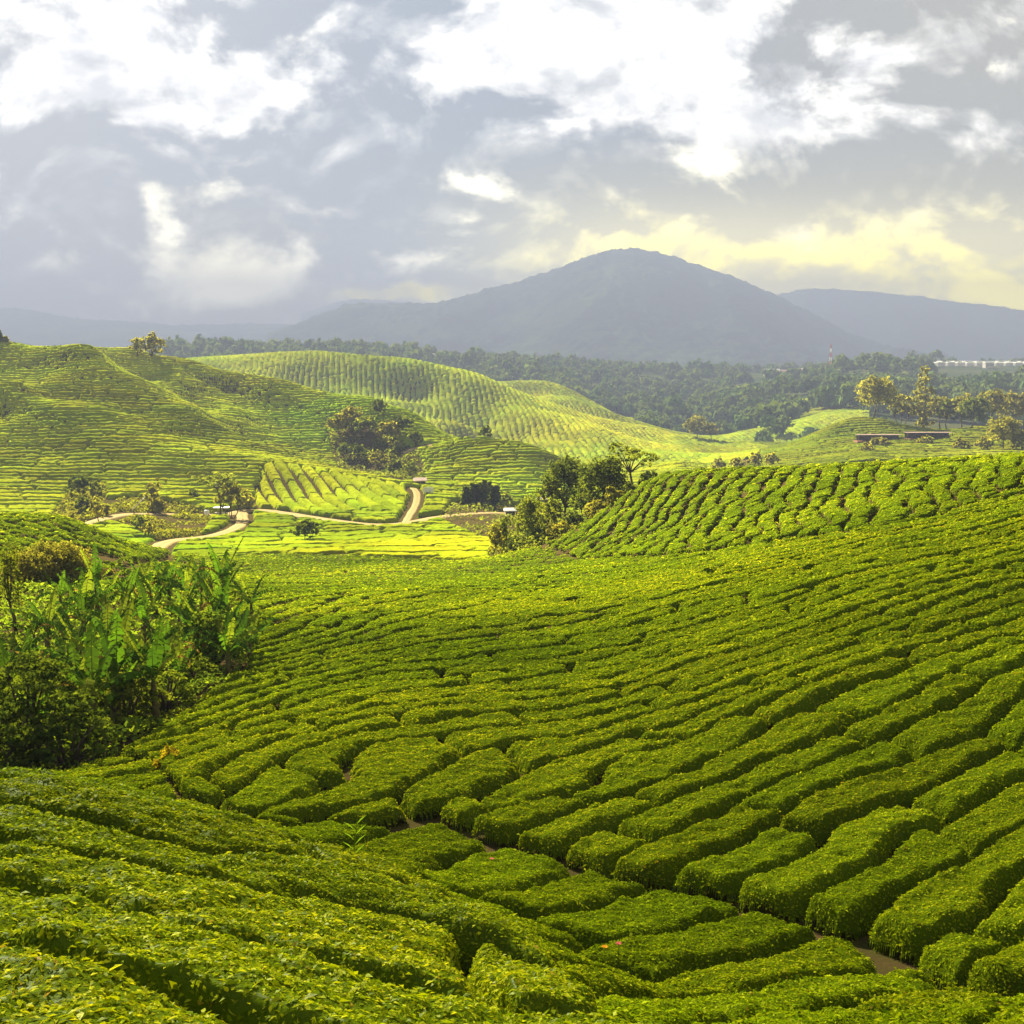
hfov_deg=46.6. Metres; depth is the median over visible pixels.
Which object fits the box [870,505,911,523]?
tea hedge
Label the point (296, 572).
tea hedge
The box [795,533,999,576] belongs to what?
tea hedge
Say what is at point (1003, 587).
tea hedge
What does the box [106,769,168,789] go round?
tea hedge
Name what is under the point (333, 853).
tea hedge
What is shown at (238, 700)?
tea hedge
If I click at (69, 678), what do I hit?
banana plant
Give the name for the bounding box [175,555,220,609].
banana plant
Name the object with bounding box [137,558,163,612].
banana plant
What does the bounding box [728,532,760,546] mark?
tea hedge
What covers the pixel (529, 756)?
tea hedge
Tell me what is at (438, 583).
tea hedge
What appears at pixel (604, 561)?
tea hedge
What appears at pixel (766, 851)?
tea hedge
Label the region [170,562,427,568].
tea hedge
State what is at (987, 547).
tea hedge
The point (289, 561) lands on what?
tea hedge
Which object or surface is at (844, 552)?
tea hedge
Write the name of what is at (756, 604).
tea hedge
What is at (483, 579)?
tea hedge
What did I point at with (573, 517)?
bush
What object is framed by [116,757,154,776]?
tea hedge
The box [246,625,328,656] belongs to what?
tea hedge
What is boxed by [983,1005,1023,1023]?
tea hedge
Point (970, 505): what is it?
tea hedge
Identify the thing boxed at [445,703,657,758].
tea hedge
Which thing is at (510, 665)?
tea hedge
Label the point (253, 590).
tea hedge
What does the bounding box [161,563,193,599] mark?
banana plant
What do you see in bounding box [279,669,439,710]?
tea hedge
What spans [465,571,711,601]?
tea hedge
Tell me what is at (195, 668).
feathery shrub
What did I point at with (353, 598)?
tea hedge
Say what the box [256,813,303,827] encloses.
tea hedge
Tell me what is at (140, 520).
bush
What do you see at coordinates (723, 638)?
tea hedge
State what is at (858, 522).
tea hedge
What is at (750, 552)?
tea hedge
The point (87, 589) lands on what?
banana plant
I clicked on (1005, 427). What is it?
broadleaf tree
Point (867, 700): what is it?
tea hedge
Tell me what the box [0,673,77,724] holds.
banana plant
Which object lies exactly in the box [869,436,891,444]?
bush
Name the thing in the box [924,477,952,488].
tea hedge
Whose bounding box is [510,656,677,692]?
tea hedge
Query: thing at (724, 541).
tea hedge
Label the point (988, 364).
house
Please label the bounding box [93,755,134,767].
tea hedge
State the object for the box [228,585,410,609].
tea hedge
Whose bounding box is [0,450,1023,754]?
tea hedge mass
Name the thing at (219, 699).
tea hedge
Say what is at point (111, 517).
dirt road
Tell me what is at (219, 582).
banana plant
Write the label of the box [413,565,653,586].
tea hedge
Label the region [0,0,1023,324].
sky
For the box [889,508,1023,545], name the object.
tea hedge
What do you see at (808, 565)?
tea hedge
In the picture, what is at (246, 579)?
tea hedge
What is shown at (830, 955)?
tea hedge
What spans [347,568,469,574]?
tea hedge
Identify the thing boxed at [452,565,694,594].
tea hedge
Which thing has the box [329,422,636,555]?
undergrowth
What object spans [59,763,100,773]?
tea hedge
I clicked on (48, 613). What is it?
banana plant
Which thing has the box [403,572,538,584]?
tea hedge
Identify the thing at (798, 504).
tea hedge
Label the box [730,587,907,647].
tea hedge
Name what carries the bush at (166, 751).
on the ground
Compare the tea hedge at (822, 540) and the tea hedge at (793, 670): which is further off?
the tea hedge at (822, 540)
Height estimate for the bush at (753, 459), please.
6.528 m
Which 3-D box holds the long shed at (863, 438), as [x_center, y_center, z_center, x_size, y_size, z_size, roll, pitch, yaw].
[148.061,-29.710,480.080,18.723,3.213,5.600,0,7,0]
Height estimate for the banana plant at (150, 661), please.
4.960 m
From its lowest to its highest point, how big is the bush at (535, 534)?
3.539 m
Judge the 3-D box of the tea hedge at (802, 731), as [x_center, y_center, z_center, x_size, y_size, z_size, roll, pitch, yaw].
[6.113,6.616,31.984,7.205,1.756,2.347,-5,9,-35]
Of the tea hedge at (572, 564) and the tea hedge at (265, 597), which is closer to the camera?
the tea hedge at (265, 597)
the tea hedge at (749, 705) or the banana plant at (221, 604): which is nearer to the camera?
the tea hedge at (749, 705)
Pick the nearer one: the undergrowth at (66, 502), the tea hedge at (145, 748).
the tea hedge at (145, 748)
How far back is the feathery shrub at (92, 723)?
41.03 m
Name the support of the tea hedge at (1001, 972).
on the ground
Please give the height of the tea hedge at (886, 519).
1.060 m
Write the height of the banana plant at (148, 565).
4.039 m
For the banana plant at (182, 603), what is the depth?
69.37 m
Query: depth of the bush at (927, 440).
458.75 m
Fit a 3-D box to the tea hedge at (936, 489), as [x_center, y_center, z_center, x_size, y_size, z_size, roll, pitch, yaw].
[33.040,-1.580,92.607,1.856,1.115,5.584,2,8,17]
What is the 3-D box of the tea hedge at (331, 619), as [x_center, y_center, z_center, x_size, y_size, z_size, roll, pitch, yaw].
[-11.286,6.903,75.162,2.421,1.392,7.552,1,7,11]
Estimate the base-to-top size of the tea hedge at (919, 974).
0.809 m
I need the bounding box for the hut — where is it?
[413,477,426,486]
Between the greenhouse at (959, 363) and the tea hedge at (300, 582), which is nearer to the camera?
the tea hedge at (300, 582)
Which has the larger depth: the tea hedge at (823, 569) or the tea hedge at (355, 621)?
the tea hedge at (355, 621)
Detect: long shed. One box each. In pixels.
[853,434,901,442]
[903,432,952,439]
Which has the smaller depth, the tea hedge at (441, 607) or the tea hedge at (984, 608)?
the tea hedge at (984, 608)
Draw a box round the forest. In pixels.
[126,334,1023,441]
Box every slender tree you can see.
[0,542,23,633]
[88,494,104,520]
[143,477,162,505]
[485,522,505,554]
[494,516,514,548]
[512,488,545,539]
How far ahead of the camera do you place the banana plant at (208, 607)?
71.61 m
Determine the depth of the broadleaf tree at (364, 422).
390.41 m
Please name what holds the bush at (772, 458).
on the ground
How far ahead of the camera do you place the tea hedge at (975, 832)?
24.03 m
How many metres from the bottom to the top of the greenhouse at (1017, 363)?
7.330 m
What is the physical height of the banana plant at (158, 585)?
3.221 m
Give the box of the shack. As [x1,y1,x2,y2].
[503,508,516,516]
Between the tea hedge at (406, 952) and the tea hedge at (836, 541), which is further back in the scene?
the tea hedge at (836, 541)
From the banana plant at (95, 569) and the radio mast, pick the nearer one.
the banana plant at (95, 569)
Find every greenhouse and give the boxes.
[934,362,945,365]
[945,362,954,365]
[955,362,964,365]
[965,362,973,365]
[994,362,1012,365]
[1013,362,1022,365]
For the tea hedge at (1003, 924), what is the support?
on the ground
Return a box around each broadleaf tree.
[67,475,91,493]
[128,337,145,355]
[139,331,166,355]
[213,481,251,517]
[289,518,320,538]
[324,413,351,434]
[339,405,362,425]
[354,415,377,436]
[369,398,387,416]
[376,419,399,438]
[390,414,414,434]
[478,425,491,436]
[533,497,563,525]
[534,453,588,516]
[537,480,561,528]
[563,453,629,508]
[567,483,595,519]
[682,415,708,436]
[703,422,718,438]
[854,374,901,417]
[887,394,919,423]
[928,395,954,427]
[935,399,959,427]
[951,393,970,427]
[958,396,994,427]
[976,388,1014,422]
[985,415,1023,448]
[996,390,1023,418]
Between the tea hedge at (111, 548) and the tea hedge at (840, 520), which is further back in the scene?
the tea hedge at (111, 548)
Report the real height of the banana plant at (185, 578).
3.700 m
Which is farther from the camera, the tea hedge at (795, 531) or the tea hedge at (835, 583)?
the tea hedge at (795, 531)
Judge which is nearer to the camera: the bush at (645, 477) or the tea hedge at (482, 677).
the tea hedge at (482, 677)
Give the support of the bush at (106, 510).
on the ground
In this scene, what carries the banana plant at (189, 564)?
on the ground
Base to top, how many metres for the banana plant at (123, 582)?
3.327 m
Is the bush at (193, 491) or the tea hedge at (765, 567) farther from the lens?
the bush at (193, 491)
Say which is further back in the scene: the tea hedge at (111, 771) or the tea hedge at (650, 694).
the tea hedge at (650, 694)
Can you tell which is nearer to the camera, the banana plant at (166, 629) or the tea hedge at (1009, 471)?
the banana plant at (166, 629)
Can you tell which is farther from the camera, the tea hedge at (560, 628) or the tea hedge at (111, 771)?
the tea hedge at (560, 628)
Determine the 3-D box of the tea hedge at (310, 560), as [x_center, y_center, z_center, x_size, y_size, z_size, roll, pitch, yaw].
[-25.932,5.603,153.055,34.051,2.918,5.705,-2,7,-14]
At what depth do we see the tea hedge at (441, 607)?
76.94 m
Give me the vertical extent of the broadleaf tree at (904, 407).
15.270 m
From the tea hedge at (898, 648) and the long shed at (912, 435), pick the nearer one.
the tea hedge at (898, 648)
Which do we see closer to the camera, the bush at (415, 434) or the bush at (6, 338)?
the bush at (415, 434)
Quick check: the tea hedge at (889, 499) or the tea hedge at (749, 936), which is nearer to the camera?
the tea hedge at (749, 936)
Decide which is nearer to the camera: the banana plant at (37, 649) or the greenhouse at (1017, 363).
the banana plant at (37, 649)
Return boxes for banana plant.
[0,611,54,698]
[0,640,37,695]
[0,640,58,722]
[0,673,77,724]
[2,647,68,682]
[4,585,78,657]
[10,601,54,650]
[13,691,57,765]
[15,628,63,660]
[35,570,81,620]
[36,607,104,669]
[37,621,154,743]
[37,627,94,678]
[41,627,140,704]
[43,641,130,693]
[45,570,125,631]
[46,587,93,622]
[53,661,84,713]
[60,570,129,620]
[60,598,154,730]
[61,584,102,643]
[68,651,159,738]
[75,544,122,610]
[75,597,141,640]
[78,588,149,635]
[96,630,151,662]
[98,621,178,707]
[103,571,142,610]
[103,630,177,706]
[106,563,156,614]
[112,575,175,637]
[115,551,169,592]
[120,617,190,725]
[126,591,158,643]
[130,567,179,603]
[135,572,175,614]
[136,621,205,688]
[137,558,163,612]
[145,620,196,667]
[146,552,188,600]
[151,556,215,595]
[153,603,230,653]
[157,580,201,624]
[160,584,197,630]
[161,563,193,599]
[162,593,232,646]
[163,633,210,699]
[167,567,209,592]
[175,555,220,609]
[178,566,251,614]
[182,557,232,597]
[183,613,256,675]
[188,558,248,604]
[189,591,227,616]
[194,537,243,576]
[202,608,265,670]
[203,575,244,619]
[221,607,276,661]
[223,602,264,648]
[224,599,256,618]
[229,575,276,615]
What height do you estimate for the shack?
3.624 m
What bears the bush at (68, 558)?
on the ground
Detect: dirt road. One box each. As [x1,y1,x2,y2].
[85,509,544,524]
[152,511,248,547]
[400,444,431,453]
[402,488,420,523]
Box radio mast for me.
[829,344,831,363]
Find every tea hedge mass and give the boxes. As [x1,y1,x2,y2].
[0,341,735,559]
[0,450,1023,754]
[188,350,868,468]
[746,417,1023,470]
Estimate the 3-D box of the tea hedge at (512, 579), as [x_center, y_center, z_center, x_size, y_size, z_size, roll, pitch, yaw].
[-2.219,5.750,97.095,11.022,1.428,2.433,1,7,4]
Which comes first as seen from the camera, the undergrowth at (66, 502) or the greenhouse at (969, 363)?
the undergrowth at (66, 502)
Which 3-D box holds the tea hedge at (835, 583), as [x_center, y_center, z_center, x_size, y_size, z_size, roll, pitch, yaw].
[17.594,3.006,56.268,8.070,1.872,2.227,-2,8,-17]
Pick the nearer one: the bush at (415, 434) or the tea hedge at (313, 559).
the tea hedge at (313, 559)
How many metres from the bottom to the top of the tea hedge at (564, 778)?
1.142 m
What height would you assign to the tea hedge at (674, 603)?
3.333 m
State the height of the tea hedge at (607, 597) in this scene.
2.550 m
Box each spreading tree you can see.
[191,472,236,514]
[608,442,659,485]
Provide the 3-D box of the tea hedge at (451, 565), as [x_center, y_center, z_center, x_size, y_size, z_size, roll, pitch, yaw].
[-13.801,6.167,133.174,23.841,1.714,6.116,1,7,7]
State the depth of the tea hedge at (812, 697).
36.07 m
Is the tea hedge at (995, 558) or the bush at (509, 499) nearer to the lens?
the tea hedge at (995, 558)
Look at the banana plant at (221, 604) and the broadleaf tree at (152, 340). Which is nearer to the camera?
the banana plant at (221, 604)
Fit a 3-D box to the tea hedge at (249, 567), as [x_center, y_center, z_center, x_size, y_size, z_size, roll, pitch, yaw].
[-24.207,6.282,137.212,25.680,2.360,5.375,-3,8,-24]
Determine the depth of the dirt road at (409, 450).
374.43 m
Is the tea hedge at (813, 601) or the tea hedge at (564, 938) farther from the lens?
the tea hedge at (813, 601)
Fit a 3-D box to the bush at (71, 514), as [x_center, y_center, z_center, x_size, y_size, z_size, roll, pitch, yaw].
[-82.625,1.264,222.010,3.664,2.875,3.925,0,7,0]
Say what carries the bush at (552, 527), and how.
on the ground
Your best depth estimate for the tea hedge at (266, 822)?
27.17 m
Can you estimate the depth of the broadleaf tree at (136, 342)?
452.87 m
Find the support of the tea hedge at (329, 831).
on the ground
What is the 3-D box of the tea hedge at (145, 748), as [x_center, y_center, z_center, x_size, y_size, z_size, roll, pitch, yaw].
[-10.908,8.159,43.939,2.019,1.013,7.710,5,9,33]
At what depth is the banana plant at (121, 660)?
48.19 m
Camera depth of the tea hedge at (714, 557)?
85.43 m
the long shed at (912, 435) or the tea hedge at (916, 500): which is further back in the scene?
the long shed at (912, 435)
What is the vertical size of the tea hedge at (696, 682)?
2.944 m
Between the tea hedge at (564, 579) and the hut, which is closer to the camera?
the tea hedge at (564, 579)
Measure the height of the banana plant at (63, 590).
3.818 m
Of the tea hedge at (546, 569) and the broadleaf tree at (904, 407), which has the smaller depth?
the tea hedge at (546, 569)
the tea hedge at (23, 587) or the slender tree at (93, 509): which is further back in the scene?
the slender tree at (93, 509)
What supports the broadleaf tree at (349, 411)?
on the ground
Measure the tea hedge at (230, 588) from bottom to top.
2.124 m
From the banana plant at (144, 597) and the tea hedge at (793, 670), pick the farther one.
the banana plant at (144, 597)
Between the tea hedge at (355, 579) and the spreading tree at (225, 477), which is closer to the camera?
the tea hedge at (355, 579)
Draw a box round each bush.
[0,549,59,583]
[2,335,11,341]
[19,539,94,583]
[62,511,79,520]
[74,496,94,510]
[89,480,101,493]
[103,504,110,515]
[130,514,151,529]
[140,521,157,534]
[148,497,170,512]
[151,745,179,772]
[180,609,246,667]
[188,489,201,496]
[232,492,254,508]
[336,442,351,457]
[347,443,368,459]
[368,449,387,466]
[383,458,405,473]
[401,459,418,474]
[408,430,423,445]
[500,492,512,504]
[502,535,532,552]
[515,506,521,524]
[525,524,553,545]
[545,520,573,537]
[557,509,588,528]
[581,499,612,518]
[603,486,624,504]
[622,482,636,494]
[636,471,657,487]
[710,456,726,468]
[729,457,745,468]
[746,452,762,466]
[764,452,780,464]
[859,442,874,450]
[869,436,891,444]
[913,434,934,443]
[952,437,969,448]
[973,435,994,448]
[1010,431,1023,448]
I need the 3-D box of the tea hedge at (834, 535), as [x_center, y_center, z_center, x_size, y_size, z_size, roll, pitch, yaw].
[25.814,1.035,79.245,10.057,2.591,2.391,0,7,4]
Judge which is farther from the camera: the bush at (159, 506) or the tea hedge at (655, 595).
the bush at (159, 506)
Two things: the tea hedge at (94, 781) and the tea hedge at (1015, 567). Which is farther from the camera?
the tea hedge at (1015, 567)
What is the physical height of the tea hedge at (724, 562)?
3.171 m
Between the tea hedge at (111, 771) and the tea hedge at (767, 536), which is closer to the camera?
the tea hedge at (111, 771)
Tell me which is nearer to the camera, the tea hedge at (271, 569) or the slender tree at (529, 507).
the tea hedge at (271, 569)
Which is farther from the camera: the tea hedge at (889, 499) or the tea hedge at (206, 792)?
the tea hedge at (889, 499)
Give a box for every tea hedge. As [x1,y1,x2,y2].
[0,577,190,582]
[0,578,159,587]
[0,767,347,850]
[0,774,309,856]
[0,804,552,974]
[0,839,474,1001]
[0,885,663,1023]
[0,943,226,1023]
[21,583,77,588]
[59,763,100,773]
[66,764,150,778]
[87,541,139,562]
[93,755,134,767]
[101,580,304,585]
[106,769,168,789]
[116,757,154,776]
[118,680,326,759]
[121,569,193,574]
[122,705,275,760]
[138,581,310,589]
[144,782,179,799]
[148,729,228,760]
[149,693,258,735]
[154,720,293,774]
[164,723,318,793]
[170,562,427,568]
[170,674,291,721]
[173,552,434,561]
[173,586,336,592]
[174,555,425,565]
[174,555,454,563]
[175,553,472,562]
[176,798,210,807]
[177,552,429,561]
[178,776,225,809]
[183,553,447,562]
[185,560,452,566]
[193,588,274,594]
[195,578,256,583]
[196,584,323,589]
[198,672,275,703]
[206,583,420,596]
[210,714,401,797]
[220,765,320,817]
[221,552,513,565]
[223,657,324,683]
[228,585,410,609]
[228,586,370,599]
[230,558,477,563]
[230,576,322,580]
[232,560,491,570]
[232,563,408,569]
[232,578,307,584]
[233,568,330,575]
[234,586,404,614]
[235,577,317,581]
[235,674,468,729]
[237,653,324,672]
[240,583,350,587]
[242,637,353,671]
[244,593,343,624]
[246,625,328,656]
[246,637,340,667]
[247,618,273,637]
[249,557,415,560]
[252,626,351,654]
[252,818,282,827]
[253,659,390,697]
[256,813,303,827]
[257,615,316,642]
[260,580,375,584]
[262,571,343,576]
[262,736,461,824]
[263,604,320,625]
[263,820,390,848]
[264,562,450,570]
[276,636,499,679]
[277,583,402,592]
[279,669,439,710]
[282,564,490,571]
[285,711,524,791]
[292,635,550,679]
[294,680,522,725]
[296,841,464,901]
[299,587,466,618]
[308,609,364,629]
[314,573,419,579]
[314,580,418,587]
[315,689,567,731]
[316,578,389,583]
[321,576,408,580]
[323,583,545,606]
[323,612,520,655]
[323,627,507,659]
[325,653,496,685]
[325,797,407,828]
[331,564,457,571]
[338,610,422,641]
[340,587,537,614]
[340,611,395,631]
[344,584,453,596]
[346,823,487,873]
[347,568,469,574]
[354,617,460,643]
[357,579,446,585]
[371,595,488,617]
[375,569,506,574]
[375,579,503,587]
[387,571,546,583]
[389,635,565,664]
[399,687,622,726]
[400,747,520,820]
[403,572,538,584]
[406,872,452,891]
[411,572,507,579]
[411,594,555,616]
[411,847,571,899]
[412,565,557,580]
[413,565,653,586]
[418,576,540,585]
[425,596,576,618]
[426,569,568,583]
[440,795,488,832]
[443,643,646,683]
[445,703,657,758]
[447,564,587,580]
[450,892,517,916]
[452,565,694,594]
[461,557,713,586]
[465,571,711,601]
[467,943,597,1016]
[468,664,567,685]
[471,795,585,848]
[476,869,647,920]
[481,737,679,811]
[492,635,641,660]
[499,619,607,639]
[502,612,607,632]
[505,913,584,953]
[506,685,763,775]
[508,599,634,622]
[509,549,718,580]
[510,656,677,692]
[515,579,682,600]
[516,552,760,587]
[517,797,653,859]
[518,685,674,725]
[525,556,621,572]
[534,935,637,978]
[536,888,738,949]
[541,543,773,578]
[541,556,611,569]
[542,556,630,573]
[543,565,718,590]
[543,605,677,640]
[547,555,652,572]
[550,936,877,1000]
[559,642,750,695]
[566,595,745,644]
[566,830,645,879]
[571,553,688,570]
[572,578,726,609]
[572,607,788,672]
[574,715,767,807]
[578,911,816,983]
[595,973,935,1023]
[597,568,811,620]
[599,578,752,614]
[610,804,781,892]
[618,736,863,844]
[619,572,761,603]
[621,608,879,696]
[634,712,855,807]
[639,677,807,740]
[641,586,833,645]
[642,588,811,644]
[649,636,860,710]
[662,611,809,657]
[665,544,772,565]
[667,615,897,693]
[671,827,817,904]
[678,574,810,612]
[684,533,904,581]
[693,544,819,572]
[693,1005,885,1023]
[706,546,858,586]
[711,532,743,550]
[716,526,914,571]
[716,538,818,558]
[725,542,833,567]
[727,543,907,583]
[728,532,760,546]
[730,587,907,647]
[736,805,941,923]
[739,740,913,826]
[744,503,768,518]
[746,562,894,602]
[748,630,911,688]
[752,529,778,542]
[752,655,913,726]
[755,541,893,573]
[765,530,869,552]
[772,526,803,539]
[775,531,843,546]
[779,737,1008,847]
[780,498,808,514]
[788,567,929,613]
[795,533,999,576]
[798,519,829,537]
[798,622,971,684]
[802,562,973,616]
[804,829,968,941]
[810,529,986,569]
[812,554,955,590]
[815,524,906,544]
[816,636,1023,721]
[822,513,852,533]
[824,508,969,538]
[840,505,998,541]
[840,554,970,587]
[841,673,984,749]
[844,481,874,499]
[844,516,867,530]
[845,496,869,509]
[849,501,879,514]
[850,500,996,531]
[851,506,877,519]
[851,985,1003,1013]
[856,568,1011,614]
[856,587,997,644]
[857,996,1019,1023]
[862,503,1023,546]
[867,825,1023,965]
[868,486,893,501]
[869,477,904,491]
[870,497,1021,532]
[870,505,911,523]
[872,516,904,525]
[872,530,1023,565]
[876,495,906,506]
[877,500,902,514]
[882,507,1023,542]
[882,571,1023,618]
[884,966,938,989]
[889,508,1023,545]
[890,666,1023,762]
[892,482,927,494]
[892,488,924,500]
[899,472,931,487]
[900,511,991,534]
[900,552,1023,595]
[906,509,938,518]
[906,588,1023,636]
[907,616,1023,665]
[908,491,934,510]
[911,750,1023,829]
[912,499,1023,523]
[912,512,980,527]
[915,503,939,512]
[917,932,1005,990]
[923,484,949,497]
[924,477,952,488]
[928,474,957,483]
[934,543,1023,571]
[940,782,1023,859]
[957,643,1023,683]
[958,537,1023,556]
[963,458,998,468]
[965,603,1023,632]
[967,540,1023,555]
[967,938,1023,996]
[969,473,999,491]
[973,548,1023,569]
[973,878,1023,949]
[974,515,1023,534]
[975,460,1000,469]
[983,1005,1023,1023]
[986,699,1023,753]
[987,993,1023,1005]
[988,579,1023,596]
[989,487,1023,498]
[990,520,1023,537]
[992,474,1022,489]
[998,466,1023,476]
[1006,562,1023,572]
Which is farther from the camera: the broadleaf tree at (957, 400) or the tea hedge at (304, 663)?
the broadleaf tree at (957, 400)
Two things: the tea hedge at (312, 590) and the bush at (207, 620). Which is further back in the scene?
the tea hedge at (312, 590)
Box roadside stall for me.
[213,507,229,515]
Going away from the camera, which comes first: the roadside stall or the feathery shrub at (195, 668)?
the feathery shrub at (195, 668)
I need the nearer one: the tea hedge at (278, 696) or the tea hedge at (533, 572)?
the tea hedge at (278, 696)
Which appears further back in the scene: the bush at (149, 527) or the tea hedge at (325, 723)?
the bush at (149, 527)
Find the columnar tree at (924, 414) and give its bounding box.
[909,365,938,427]
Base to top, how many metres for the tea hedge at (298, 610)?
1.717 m
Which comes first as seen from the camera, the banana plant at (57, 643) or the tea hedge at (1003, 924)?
the tea hedge at (1003, 924)
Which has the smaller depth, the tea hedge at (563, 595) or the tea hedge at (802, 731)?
the tea hedge at (802, 731)
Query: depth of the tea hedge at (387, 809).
29.66 m
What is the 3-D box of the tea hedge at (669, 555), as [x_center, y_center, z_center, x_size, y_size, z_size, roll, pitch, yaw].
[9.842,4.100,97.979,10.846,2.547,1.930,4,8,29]
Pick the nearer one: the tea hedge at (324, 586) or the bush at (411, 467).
the tea hedge at (324, 586)
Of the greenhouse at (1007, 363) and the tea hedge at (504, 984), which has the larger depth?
the greenhouse at (1007, 363)
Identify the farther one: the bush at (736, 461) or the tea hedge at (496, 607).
the bush at (736, 461)
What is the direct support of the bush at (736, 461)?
on the ground
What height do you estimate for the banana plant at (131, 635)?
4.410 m
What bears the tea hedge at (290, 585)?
on the ground
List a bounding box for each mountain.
[0,307,291,346]
[265,247,954,367]
[301,298,404,321]
[777,288,1023,360]
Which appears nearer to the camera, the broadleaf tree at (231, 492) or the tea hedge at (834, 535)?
the tea hedge at (834, 535)
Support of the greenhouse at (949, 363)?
on the ground
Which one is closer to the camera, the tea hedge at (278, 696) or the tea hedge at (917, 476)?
the tea hedge at (278, 696)
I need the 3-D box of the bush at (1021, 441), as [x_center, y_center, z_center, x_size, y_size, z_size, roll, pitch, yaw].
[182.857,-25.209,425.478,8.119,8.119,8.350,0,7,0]
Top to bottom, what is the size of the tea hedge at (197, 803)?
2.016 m
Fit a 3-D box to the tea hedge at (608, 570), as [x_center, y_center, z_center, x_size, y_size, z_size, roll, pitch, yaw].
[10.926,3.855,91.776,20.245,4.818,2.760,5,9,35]
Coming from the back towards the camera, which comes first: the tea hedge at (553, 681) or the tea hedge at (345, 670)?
the tea hedge at (345, 670)
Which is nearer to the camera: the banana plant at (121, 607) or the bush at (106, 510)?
the banana plant at (121, 607)
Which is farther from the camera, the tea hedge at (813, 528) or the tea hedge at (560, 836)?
the tea hedge at (813, 528)
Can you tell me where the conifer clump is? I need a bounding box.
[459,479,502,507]
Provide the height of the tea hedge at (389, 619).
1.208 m
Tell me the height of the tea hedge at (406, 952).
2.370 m
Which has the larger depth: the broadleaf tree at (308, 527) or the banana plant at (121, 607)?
the broadleaf tree at (308, 527)
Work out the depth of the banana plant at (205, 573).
87.09 m
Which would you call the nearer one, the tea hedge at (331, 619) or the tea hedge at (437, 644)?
the tea hedge at (437, 644)
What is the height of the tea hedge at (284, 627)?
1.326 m
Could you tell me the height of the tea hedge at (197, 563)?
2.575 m
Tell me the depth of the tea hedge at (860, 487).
105.86 m
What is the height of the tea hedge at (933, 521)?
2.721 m
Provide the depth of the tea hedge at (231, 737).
40.09 m
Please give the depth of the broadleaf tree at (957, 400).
556.55 m
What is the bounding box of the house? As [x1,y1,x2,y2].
[982,361,993,367]
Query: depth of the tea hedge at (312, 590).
96.70 m
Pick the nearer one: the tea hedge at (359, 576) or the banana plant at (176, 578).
the banana plant at (176, 578)
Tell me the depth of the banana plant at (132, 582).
77.20 m
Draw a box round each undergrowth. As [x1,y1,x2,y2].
[0,578,247,772]
[50,480,211,539]
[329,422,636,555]
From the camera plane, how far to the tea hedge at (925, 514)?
81.94 m
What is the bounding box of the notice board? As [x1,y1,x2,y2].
[423,487,433,495]
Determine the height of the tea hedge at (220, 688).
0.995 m
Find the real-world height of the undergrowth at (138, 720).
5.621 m
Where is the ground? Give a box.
[0,349,1023,991]
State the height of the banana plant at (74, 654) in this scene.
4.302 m
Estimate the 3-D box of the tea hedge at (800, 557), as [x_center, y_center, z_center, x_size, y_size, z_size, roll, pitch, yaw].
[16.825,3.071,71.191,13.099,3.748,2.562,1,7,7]
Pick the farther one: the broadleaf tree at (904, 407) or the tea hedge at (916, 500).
the broadleaf tree at (904, 407)
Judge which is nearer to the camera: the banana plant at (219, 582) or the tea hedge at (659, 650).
the tea hedge at (659, 650)
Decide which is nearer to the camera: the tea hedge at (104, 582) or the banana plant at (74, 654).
the banana plant at (74, 654)
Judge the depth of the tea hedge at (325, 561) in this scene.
151.37 m
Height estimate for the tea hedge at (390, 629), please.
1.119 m
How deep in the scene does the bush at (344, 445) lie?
373.52 m
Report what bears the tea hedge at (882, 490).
on the ground
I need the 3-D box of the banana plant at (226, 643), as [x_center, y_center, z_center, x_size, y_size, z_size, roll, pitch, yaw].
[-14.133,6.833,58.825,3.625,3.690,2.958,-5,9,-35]
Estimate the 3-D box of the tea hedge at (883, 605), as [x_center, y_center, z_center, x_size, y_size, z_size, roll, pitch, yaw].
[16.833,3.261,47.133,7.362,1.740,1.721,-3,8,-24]
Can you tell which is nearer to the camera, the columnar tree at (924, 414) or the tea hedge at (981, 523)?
the tea hedge at (981, 523)
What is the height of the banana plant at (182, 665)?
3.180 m
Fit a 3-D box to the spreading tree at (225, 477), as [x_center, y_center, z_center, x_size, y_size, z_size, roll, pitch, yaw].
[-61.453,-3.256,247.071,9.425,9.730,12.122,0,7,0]
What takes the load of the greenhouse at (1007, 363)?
on the ground
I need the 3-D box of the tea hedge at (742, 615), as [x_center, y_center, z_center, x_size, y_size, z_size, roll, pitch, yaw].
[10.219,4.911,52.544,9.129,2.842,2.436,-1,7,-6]
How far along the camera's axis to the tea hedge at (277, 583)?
105.92 m
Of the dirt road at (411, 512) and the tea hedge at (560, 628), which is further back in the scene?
the dirt road at (411, 512)
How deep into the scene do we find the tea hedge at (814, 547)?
74.79 m
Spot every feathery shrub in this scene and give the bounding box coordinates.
[0,650,107,769]
[0,696,56,770]
[21,692,119,770]
[73,671,174,734]
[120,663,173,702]
[126,669,198,718]
[168,653,220,687]
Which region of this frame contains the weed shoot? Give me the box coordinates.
[344,815,365,851]
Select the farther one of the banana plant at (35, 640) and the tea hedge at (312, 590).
the tea hedge at (312, 590)
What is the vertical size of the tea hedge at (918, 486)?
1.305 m
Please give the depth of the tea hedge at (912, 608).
45.23 m
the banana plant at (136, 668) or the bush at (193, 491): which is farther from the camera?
the bush at (193, 491)
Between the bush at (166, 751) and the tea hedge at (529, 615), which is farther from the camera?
the tea hedge at (529, 615)
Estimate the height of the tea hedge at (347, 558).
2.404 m

